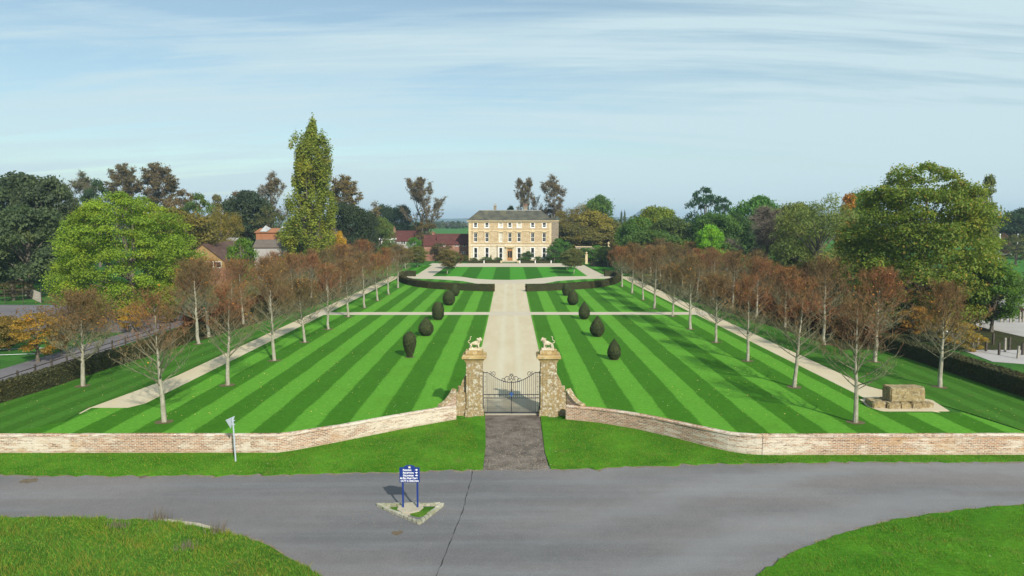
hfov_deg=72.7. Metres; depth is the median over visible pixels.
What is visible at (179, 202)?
birch tree
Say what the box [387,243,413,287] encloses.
avenue tree
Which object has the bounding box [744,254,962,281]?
undergrowth
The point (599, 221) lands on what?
maple tree
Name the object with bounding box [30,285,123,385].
avenue tree
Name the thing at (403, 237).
long barn
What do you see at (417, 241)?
shrub
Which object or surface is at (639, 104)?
sky
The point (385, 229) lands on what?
hawthorn tree
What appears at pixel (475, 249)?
window
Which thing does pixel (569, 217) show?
maple tree
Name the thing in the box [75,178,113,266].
dark oak
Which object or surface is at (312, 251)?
avenue tree
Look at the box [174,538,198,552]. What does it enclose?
weeds
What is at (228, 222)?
willow tree
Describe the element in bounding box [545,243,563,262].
shrub
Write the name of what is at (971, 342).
shrub
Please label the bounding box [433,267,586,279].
lawn
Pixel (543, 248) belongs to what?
window
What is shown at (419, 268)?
lawn
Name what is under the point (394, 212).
holm oak
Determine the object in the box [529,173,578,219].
elm tree
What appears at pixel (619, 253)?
avenue tree
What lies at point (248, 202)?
dark oak
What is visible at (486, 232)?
window
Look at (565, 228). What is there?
maple tree
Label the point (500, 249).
window
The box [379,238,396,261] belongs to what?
flat roof block
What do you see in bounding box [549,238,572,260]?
shrub
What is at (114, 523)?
weeds
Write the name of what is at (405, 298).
lawn
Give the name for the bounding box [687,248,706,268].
avenue tree
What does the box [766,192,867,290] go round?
willow tree
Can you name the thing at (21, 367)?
service road
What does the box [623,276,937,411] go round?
side path
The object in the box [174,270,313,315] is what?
undergrowth
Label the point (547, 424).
verge
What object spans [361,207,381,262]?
dark oak
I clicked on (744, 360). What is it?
soil rings
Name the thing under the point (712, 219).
oak tree
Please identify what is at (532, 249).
window
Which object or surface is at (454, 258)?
ball tree
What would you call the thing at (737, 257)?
avenue tree
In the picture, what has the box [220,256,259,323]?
avenue tree
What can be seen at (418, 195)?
elm tree
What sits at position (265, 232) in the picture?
orange brick block
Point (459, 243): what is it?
service range
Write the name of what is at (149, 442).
brick wall
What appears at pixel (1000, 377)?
boundary hedge
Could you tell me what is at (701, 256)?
avenue tree
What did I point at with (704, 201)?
tree
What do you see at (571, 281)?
lawn
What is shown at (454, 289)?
topiary
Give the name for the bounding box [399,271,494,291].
curved hedge
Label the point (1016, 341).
ground litter
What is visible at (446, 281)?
lawn
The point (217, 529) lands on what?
weeds
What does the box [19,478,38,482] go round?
road stain
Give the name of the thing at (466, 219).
hills
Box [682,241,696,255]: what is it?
avenue tree
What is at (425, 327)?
topiary
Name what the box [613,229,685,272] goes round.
oak tree
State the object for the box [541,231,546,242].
window
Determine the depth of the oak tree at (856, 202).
147.86 m
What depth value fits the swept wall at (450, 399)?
47.82 m
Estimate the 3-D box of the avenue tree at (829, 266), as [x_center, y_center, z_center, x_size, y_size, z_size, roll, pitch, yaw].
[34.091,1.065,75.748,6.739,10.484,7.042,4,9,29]
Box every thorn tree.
[0,280,36,300]
[409,222,425,247]
[415,219,436,247]
[542,203,561,223]
[996,233,1010,260]
[1001,234,1023,264]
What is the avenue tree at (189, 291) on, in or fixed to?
on the ground at (16, 358)
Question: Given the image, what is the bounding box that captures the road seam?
[436,472,472,575]
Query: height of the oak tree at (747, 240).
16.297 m
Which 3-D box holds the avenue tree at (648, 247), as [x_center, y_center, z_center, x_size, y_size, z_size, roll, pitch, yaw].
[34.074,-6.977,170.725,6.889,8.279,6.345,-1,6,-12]
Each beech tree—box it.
[103,162,142,261]
[112,162,179,214]
[568,232,615,258]
[610,233,618,259]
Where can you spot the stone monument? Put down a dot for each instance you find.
(900, 396)
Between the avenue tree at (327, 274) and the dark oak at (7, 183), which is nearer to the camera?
the avenue tree at (327, 274)
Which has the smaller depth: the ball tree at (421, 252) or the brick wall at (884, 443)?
the brick wall at (884, 443)
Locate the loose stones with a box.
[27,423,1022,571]
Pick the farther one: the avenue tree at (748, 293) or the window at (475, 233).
the window at (475, 233)
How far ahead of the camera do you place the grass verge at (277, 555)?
28.40 m
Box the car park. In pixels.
[963,295,1023,363]
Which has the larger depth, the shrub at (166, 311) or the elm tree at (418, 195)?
the elm tree at (418, 195)
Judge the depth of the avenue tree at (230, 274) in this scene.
102.56 m
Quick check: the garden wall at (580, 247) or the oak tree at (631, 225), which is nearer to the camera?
the oak tree at (631, 225)
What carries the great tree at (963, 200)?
on the ground at (16, 358)
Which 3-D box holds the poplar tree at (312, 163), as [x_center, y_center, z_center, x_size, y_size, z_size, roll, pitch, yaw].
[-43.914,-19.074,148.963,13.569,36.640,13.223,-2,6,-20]
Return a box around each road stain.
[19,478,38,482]
[391,530,402,534]
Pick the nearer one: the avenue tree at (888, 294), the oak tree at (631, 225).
the avenue tree at (888, 294)
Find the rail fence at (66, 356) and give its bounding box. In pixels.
[0,323,170,378]
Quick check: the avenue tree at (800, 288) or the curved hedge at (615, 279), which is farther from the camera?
the curved hedge at (615, 279)
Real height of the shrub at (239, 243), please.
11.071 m
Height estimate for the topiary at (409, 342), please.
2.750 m
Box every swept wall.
[437,388,456,406]
[566,388,585,406]
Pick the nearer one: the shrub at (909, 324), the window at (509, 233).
the shrub at (909, 324)
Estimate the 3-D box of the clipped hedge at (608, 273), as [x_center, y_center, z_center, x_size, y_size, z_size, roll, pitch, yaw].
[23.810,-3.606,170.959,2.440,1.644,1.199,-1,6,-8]
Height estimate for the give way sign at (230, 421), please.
2.585 m
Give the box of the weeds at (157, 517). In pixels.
[143,505,172,521]
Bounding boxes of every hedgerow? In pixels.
[112,220,1023,228]
[121,221,964,223]
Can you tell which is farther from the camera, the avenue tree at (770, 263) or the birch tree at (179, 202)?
the birch tree at (179, 202)
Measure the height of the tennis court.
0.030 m
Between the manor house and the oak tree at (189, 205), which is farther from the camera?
the manor house
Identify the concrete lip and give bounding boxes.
[161,519,216,528]
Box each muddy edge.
[0,469,482,478]
[3,515,322,575]
[552,461,1023,471]
[757,504,1020,574]
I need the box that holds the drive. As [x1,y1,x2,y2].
[482,284,539,411]
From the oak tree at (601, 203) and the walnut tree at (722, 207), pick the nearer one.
the walnut tree at (722, 207)
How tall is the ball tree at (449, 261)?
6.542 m
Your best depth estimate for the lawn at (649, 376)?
57.92 m
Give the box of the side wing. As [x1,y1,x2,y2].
[549,214,558,258]
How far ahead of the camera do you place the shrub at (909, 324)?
82.33 m
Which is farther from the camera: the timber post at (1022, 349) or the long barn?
the long barn
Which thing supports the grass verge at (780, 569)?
on the road at (719, 519)
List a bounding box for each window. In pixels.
[473,231,477,242]
[473,247,477,258]
[484,231,489,242]
[485,247,488,256]
[498,231,503,242]
[498,247,502,257]
[507,231,512,242]
[516,231,521,242]
[517,247,521,258]
[530,231,534,242]
[530,247,534,258]
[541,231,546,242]
[542,247,545,258]
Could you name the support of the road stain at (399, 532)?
on the road at (719, 519)
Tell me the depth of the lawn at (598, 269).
194.18 m
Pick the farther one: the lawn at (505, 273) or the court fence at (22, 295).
the lawn at (505, 273)
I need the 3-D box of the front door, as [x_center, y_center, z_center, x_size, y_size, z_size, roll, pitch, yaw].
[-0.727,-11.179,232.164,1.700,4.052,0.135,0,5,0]
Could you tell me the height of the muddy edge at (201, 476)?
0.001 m
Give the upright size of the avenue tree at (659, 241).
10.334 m
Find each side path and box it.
[80,276,396,412]
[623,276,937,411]
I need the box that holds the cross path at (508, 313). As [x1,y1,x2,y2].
[307,311,711,315]
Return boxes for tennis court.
[0,281,176,301]
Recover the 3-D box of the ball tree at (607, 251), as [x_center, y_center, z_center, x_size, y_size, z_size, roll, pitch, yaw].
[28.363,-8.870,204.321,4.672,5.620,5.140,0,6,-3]
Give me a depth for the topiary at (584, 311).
95.33 m
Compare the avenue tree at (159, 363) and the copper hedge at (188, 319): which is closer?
the avenue tree at (159, 363)
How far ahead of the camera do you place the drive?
72.87 m
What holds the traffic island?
on the road at (719, 519)
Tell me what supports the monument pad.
on the lawn at (649, 376)
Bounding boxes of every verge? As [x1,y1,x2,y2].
[0,414,485,476]
[0,517,318,575]
[541,416,1023,469]
[757,504,1023,575]
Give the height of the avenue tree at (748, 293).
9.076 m
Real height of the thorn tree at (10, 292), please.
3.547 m
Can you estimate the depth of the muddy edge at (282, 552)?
29.51 m
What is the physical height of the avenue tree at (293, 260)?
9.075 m
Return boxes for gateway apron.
[483,415,547,469]
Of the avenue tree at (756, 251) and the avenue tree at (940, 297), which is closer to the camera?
the avenue tree at (940, 297)
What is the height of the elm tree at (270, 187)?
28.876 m
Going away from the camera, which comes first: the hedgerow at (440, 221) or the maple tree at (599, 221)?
the maple tree at (599, 221)
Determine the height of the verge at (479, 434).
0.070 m
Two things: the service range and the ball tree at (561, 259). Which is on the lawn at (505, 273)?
the ball tree at (561, 259)
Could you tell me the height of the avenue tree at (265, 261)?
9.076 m
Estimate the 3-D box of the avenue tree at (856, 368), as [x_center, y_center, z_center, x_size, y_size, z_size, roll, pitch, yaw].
[22.907,4.502,46.237,5.826,9.282,5.536,-4,7,-36]
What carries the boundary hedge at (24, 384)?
on the lawn at (44, 409)
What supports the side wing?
on the ground at (16, 358)
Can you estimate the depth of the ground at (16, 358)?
73.54 m
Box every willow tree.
[194,204,245,247]
[762,201,818,267]
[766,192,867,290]
[970,173,1000,254]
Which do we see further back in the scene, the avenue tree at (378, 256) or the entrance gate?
the avenue tree at (378, 256)
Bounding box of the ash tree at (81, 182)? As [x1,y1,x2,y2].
[61,170,105,225]
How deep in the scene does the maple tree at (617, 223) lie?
247.31 m
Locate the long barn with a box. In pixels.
[389,226,421,253]
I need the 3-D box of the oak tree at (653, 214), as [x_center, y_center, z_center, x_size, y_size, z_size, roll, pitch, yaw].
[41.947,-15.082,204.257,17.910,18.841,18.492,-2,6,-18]
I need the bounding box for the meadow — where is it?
[104,223,974,248]
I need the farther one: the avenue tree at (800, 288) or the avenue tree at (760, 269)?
the avenue tree at (760, 269)
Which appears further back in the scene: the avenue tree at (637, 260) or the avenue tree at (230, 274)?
the avenue tree at (637, 260)
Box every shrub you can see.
[0,262,33,292]
[153,305,180,322]
[225,237,260,292]
[334,230,347,280]
[406,237,421,259]
[430,243,452,260]
[520,251,532,258]
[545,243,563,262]
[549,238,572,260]
[581,248,590,260]
[586,245,599,260]
[876,315,897,331]
[894,306,932,333]
[920,342,940,346]
[923,318,977,343]
[959,330,989,351]
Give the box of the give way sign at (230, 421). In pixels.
[226,416,235,460]
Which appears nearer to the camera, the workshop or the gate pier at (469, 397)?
the gate pier at (469, 397)
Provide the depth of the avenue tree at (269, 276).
66.72 m
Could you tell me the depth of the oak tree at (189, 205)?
186.95 m
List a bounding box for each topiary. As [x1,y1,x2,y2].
[402,331,416,356]
[418,317,433,335]
[432,302,443,319]
[443,290,454,304]
[450,282,459,295]
[562,283,569,295]
[567,289,577,304]
[578,301,589,318]
[590,316,604,336]
[607,339,620,359]
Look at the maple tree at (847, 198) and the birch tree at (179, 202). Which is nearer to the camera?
the maple tree at (847, 198)
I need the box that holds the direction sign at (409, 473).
[399,465,419,506]
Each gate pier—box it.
[456,349,486,416]
[536,349,566,416]
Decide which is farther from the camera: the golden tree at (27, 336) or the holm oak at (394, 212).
the holm oak at (394, 212)
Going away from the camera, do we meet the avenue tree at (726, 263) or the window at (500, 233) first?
the avenue tree at (726, 263)
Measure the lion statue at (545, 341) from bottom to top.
0.972 m
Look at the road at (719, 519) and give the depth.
32.69 m
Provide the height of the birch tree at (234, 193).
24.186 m
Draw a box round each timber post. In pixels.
[992,333,994,344]
[998,343,1000,354]
[1004,338,1006,351]
[1008,337,1010,349]
[1016,346,1019,358]
[1021,343,1023,354]
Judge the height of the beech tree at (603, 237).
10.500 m
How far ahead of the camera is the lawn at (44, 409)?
56.87 m
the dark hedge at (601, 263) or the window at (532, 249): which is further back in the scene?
the window at (532, 249)
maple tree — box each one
[57,208,97,278]
[124,206,224,278]
[554,202,596,242]
[558,222,593,251]
[574,210,616,245]
[602,218,622,233]
[832,192,857,284]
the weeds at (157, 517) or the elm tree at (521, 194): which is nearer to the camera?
the weeds at (157, 517)
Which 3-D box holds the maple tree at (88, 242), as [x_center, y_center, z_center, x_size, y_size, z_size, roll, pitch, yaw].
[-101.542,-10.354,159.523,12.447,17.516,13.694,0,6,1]
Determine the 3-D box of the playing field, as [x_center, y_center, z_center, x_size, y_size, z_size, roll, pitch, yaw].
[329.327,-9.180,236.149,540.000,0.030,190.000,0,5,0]
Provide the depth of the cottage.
145.80 m
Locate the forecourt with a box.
[407,263,612,283]
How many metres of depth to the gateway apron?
42.37 m
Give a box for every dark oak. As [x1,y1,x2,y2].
[0,170,64,280]
[0,202,67,297]
[8,175,86,286]
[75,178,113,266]
[217,190,279,261]
[248,205,284,238]
[330,200,375,254]
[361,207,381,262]
[996,207,1023,258]
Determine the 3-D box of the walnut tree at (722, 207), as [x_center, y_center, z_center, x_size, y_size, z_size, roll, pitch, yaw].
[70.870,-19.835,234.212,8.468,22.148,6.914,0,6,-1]
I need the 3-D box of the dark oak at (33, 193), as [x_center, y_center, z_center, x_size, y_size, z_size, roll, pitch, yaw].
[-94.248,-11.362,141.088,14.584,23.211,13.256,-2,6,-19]
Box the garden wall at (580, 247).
[575,242,609,261]
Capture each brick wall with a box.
[0,405,456,452]
[566,405,1023,454]
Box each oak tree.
[181,192,216,234]
[581,194,615,219]
[613,215,652,265]
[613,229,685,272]
[635,205,677,263]
[646,216,696,261]
[683,211,750,260]
[720,212,759,269]
[725,194,779,263]
[843,187,878,261]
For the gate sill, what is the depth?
48.85 m
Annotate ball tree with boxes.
[396,248,414,268]
[408,246,428,266]
[436,249,457,272]
[444,250,460,268]
[455,251,462,267]
[558,252,572,268]
[562,248,585,269]
[593,246,614,261]
[601,248,614,262]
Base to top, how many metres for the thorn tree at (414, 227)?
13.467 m
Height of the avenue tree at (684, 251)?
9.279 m
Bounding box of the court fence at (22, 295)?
[4,287,59,303]
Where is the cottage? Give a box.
[193,241,251,283]
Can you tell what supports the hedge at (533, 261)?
on the ground at (16, 358)
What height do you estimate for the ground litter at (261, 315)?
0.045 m
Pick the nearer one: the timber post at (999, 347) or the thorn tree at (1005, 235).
the timber post at (999, 347)
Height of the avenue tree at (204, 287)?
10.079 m
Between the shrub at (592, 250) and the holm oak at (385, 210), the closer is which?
the shrub at (592, 250)
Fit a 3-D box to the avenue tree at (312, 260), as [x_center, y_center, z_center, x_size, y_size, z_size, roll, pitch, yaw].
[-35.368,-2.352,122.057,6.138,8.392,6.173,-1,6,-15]
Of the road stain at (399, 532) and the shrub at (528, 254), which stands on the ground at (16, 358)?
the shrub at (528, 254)
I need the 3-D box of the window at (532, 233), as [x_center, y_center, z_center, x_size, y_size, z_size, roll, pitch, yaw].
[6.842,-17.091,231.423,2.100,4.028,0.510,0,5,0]
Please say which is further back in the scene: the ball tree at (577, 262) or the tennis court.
the ball tree at (577, 262)
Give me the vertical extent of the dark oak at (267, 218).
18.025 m
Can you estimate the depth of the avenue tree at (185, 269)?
75.65 m
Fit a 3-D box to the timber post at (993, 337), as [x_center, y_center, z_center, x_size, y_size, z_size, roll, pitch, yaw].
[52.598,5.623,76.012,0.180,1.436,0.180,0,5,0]
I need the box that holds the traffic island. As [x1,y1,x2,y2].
[376,502,443,523]
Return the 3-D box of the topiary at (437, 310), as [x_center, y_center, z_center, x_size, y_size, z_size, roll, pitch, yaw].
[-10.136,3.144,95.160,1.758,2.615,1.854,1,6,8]
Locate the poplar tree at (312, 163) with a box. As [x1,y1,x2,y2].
[275,112,339,278]
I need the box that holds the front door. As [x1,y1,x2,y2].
[507,248,511,260]
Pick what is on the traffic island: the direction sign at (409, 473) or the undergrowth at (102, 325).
the direction sign at (409, 473)
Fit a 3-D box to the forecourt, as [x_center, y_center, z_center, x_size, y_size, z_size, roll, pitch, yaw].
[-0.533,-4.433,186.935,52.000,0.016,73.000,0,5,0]
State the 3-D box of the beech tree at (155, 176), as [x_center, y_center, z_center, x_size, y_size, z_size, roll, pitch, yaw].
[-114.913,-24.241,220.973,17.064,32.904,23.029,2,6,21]
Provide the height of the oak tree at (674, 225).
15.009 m
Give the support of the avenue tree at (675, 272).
on the lawn at (649, 376)
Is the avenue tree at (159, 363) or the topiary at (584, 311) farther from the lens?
the topiary at (584, 311)
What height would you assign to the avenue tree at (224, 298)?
9.216 m
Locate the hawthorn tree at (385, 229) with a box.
[367,216,396,262]
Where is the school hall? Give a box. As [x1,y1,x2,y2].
[317,227,363,270]
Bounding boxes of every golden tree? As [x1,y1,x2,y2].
[0,315,28,350]
[8,312,59,361]
[45,317,76,353]
[117,306,148,331]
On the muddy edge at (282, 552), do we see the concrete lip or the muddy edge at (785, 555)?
the concrete lip
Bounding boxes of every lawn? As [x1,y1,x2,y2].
[0,276,390,432]
[16,315,488,432]
[331,279,493,311]
[365,265,430,275]
[418,279,474,283]
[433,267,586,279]
[526,279,688,311]
[531,315,1023,433]
[545,279,599,283]
[583,263,658,275]
[636,279,1023,430]
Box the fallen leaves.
[26,296,987,418]
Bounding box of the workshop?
[253,239,288,279]
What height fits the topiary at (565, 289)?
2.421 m
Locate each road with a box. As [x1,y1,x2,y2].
[0,311,198,380]
[0,462,1023,575]
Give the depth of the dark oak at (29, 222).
119.35 m
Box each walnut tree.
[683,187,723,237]
[713,197,734,226]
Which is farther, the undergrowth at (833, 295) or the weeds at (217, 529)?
the undergrowth at (833, 295)
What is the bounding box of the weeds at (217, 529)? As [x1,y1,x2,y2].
[201,518,227,534]
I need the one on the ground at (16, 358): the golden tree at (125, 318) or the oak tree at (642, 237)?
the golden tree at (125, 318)
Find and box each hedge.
[0,286,315,402]
[176,266,361,327]
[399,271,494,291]
[407,270,415,275]
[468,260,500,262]
[520,260,551,262]
[525,271,620,291]
[589,261,611,266]
[604,270,612,275]
[661,265,892,346]
[871,333,1023,396]
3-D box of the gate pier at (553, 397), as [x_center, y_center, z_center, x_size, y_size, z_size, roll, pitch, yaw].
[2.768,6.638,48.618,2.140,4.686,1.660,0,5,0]
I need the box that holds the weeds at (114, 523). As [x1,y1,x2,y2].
[107,517,131,527]
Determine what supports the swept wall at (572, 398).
on the lawn at (649, 376)
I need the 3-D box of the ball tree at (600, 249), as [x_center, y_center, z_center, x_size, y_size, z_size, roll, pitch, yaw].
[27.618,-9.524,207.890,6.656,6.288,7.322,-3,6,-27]
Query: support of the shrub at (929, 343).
on the ground litter at (1016, 341)
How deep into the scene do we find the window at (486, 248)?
232.06 m
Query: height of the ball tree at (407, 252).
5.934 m
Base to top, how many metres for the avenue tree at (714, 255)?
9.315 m
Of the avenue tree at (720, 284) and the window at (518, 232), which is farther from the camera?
the window at (518, 232)
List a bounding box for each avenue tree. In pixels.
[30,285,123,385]
[99,283,209,422]
[161,255,223,343]
[171,273,210,309]
[173,255,234,336]
[193,276,266,384]
[217,259,247,298]
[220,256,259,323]
[240,263,301,360]
[244,253,294,313]
[250,261,282,287]
[258,250,285,279]
[272,273,325,341]
[277,250,310,303]
[286,252,315,278]
[295,251,326,283]
[307,247,321,276]
[308,262,348,328]
[315,248,339,289]
[326,242,356,286]
[326,253,372,316]
[346,250,380,307]
[351,239,375,276]
[353,252,395,300]
[377,246,401,293]
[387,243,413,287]
[606,245,637,286]
[620,240,650,292]
[624,252,657,299]
[635,243,673,308]
[641,244,656,275]
[647,236,671,276]
[655,261,696,315]
[658,241,685,279]
[667,252,715,328]
[669,245,694,287]
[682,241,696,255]
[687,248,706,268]
[687,252,717,292]
[691,268,742,341]
[699,248,728,284]
[701,247,721,274]
[713,251,739,274]
[715,248,752,306]
[722,271,783,360]
[736,254,777,315]
[746,248,772,284]
[751,260,779,287]
[759,273,843,386]
[763,262,814,326]
[789,260,822,296]
[794,252,856,344]
[803,256,848,304]
[811,288,906,422]
[837,263,917,361]
[907,274,998,386]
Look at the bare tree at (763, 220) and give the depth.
140.88 m
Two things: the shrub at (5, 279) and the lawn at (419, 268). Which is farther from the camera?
the lawn at (419, 268)
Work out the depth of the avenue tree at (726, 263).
134.28 m
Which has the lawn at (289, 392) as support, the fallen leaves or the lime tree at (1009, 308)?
the fallen leaves
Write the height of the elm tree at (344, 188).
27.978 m
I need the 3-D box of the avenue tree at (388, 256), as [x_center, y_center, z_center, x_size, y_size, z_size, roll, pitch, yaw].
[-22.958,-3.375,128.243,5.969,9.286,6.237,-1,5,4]
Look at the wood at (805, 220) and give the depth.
283.08 m
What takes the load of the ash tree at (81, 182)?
on the ground at (16, 358)
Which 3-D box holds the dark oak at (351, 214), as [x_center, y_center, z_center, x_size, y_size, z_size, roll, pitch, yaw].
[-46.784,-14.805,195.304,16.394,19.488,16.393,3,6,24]
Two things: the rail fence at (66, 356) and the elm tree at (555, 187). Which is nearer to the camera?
the rail fence at (66, 356)
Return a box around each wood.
[105,218,302,246]
[617,206,1023,241]
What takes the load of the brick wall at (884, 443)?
on the ground at (16, 358)
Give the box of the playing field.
[691,250,1023,287]
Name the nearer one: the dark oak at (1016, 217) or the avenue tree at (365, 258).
the avenue tree at (365, 258)
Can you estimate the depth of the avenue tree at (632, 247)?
129.35 m
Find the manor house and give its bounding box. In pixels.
[467,204,552,261]
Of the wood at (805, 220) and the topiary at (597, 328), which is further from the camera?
the wood at (805, 220)
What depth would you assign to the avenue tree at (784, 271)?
88.08 m
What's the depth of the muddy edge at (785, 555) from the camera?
30.66 m
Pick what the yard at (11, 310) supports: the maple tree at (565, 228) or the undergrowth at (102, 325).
the undergrowth at (102, 325)
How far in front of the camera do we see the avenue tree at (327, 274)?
86.67 m
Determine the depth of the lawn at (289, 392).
57.92 m
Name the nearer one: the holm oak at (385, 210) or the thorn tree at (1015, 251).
the thorn tree at (1015, 251)
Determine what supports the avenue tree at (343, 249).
on the lawn at (44, 409)
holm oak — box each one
[378,204,397,237]
[384,204,413,230]
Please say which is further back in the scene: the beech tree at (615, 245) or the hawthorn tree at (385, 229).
the beech tree at (615, 245)
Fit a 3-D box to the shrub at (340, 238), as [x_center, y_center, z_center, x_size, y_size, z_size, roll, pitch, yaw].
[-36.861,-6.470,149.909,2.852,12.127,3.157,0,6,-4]
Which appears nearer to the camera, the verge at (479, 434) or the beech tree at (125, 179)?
the verge at (479, 434)
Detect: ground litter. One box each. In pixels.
[139,277,385,340]
[630,276,1023,349]
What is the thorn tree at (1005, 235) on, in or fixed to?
on the playing field
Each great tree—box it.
[38,190,210,320]
[831,160,1018,330]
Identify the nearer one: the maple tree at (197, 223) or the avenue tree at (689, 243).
the maple tree at (197, 223)
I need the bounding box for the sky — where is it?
[0,0,1023,219]
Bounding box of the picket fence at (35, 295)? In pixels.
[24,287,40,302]
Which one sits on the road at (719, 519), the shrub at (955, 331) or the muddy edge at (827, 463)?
the muddy edge at (827, 463)
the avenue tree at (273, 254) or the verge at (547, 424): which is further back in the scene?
the avenue tree at (273, 254)
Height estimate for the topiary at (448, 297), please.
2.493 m
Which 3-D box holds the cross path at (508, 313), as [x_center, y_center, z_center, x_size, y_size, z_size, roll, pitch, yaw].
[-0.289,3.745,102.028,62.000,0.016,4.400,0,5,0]
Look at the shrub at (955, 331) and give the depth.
76.31 m
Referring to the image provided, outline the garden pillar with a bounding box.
[585,252,587,263]
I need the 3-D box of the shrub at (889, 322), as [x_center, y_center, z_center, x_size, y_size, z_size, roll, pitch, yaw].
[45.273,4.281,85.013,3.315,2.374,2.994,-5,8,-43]
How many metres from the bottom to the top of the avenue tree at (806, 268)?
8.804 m
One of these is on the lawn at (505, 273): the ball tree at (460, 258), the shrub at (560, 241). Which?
the ball tree at (460, 258)
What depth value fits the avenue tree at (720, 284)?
76.99 m
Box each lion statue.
[468,336,481,349]
[541,336,554,349]
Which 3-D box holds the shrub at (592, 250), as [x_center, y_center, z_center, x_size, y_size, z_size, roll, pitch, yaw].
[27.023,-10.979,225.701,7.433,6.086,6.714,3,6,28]
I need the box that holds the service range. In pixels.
[431,230,468,259]
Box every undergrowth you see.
[0,301,162,335]
[4,263,301,279]
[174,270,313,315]
[705,264,1021,293]
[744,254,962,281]
[759,255,1023,297]
[795,292,910,309]
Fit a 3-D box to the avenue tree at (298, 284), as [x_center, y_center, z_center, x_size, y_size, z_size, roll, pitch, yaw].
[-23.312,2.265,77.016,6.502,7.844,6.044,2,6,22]
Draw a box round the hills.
[195,217,633,222]
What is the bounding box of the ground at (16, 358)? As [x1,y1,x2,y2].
[0,249,1023,465]
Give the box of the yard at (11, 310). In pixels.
[0,305,203,331]
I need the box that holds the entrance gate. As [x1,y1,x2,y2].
[483,371,539,412]
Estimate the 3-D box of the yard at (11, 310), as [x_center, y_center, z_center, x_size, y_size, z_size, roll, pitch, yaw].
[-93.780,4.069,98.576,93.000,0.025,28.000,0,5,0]
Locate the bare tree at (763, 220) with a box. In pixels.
[726,205,793,285]
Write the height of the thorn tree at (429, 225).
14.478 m
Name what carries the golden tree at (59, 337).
on the ground at (16, 358)
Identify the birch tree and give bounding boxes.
[163,188,202,219]
[210,194,225,235]
[226,190,243,234]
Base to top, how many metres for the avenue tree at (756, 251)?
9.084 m
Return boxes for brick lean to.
[423,235,436,260]
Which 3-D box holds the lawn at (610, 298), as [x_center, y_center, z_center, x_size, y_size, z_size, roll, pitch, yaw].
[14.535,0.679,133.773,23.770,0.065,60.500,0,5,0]
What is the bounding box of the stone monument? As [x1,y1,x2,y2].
[864,384,933,408]
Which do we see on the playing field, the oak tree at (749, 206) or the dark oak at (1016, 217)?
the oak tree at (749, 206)
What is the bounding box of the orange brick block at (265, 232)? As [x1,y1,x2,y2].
[254,226,289,239]
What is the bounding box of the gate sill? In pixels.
[484,413,538,414]
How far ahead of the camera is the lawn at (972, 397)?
59.38 m
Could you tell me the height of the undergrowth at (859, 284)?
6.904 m
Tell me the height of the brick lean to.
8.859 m
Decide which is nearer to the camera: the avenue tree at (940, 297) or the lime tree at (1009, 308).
the avenue tree at (940, 297)
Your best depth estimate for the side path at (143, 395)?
63.11 m
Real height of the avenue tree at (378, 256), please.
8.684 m
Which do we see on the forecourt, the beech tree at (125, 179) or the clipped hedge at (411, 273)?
the clipped hedge at (411, 273)
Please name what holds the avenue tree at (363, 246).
on the lawn at (44, 409)
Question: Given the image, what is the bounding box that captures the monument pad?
[860,395,948,410]
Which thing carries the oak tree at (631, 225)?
on the lawn at (598, 269)
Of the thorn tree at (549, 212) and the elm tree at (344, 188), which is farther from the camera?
the thorn tree at (549, 212)
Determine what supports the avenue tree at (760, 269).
on the lawn at (972, 397)
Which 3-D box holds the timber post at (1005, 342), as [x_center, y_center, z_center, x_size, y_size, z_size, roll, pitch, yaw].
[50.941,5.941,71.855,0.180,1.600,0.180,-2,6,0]
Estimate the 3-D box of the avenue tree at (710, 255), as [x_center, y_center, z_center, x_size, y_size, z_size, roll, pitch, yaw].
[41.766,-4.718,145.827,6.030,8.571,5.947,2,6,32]
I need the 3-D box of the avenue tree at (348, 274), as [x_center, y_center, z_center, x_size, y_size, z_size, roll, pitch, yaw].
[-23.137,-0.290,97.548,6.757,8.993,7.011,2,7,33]
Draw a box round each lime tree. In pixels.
[695,224,725,271]
[962,262,1023,331]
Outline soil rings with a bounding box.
[75,279,947,423]
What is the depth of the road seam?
30.96 m
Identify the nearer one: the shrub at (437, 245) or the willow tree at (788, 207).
the willow tree at (788, 207)
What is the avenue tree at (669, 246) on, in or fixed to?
on the lawn at (972, 397)
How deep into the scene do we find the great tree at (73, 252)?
95.68 m
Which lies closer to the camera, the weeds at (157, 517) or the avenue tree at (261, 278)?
the weeds at (157, 517)
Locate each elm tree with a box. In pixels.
[245,171,289,227]
[327,174,382,226]
[398,176,447,237]
[513,177,542,209]
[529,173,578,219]
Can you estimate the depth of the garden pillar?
218.82 m
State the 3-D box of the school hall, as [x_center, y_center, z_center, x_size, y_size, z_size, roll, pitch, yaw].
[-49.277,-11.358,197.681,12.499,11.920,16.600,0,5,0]
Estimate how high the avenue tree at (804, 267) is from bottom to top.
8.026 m
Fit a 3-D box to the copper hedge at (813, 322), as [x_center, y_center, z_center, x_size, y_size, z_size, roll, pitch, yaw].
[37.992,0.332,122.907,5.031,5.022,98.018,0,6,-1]
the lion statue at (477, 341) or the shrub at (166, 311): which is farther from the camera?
the shrub at (166, 311)

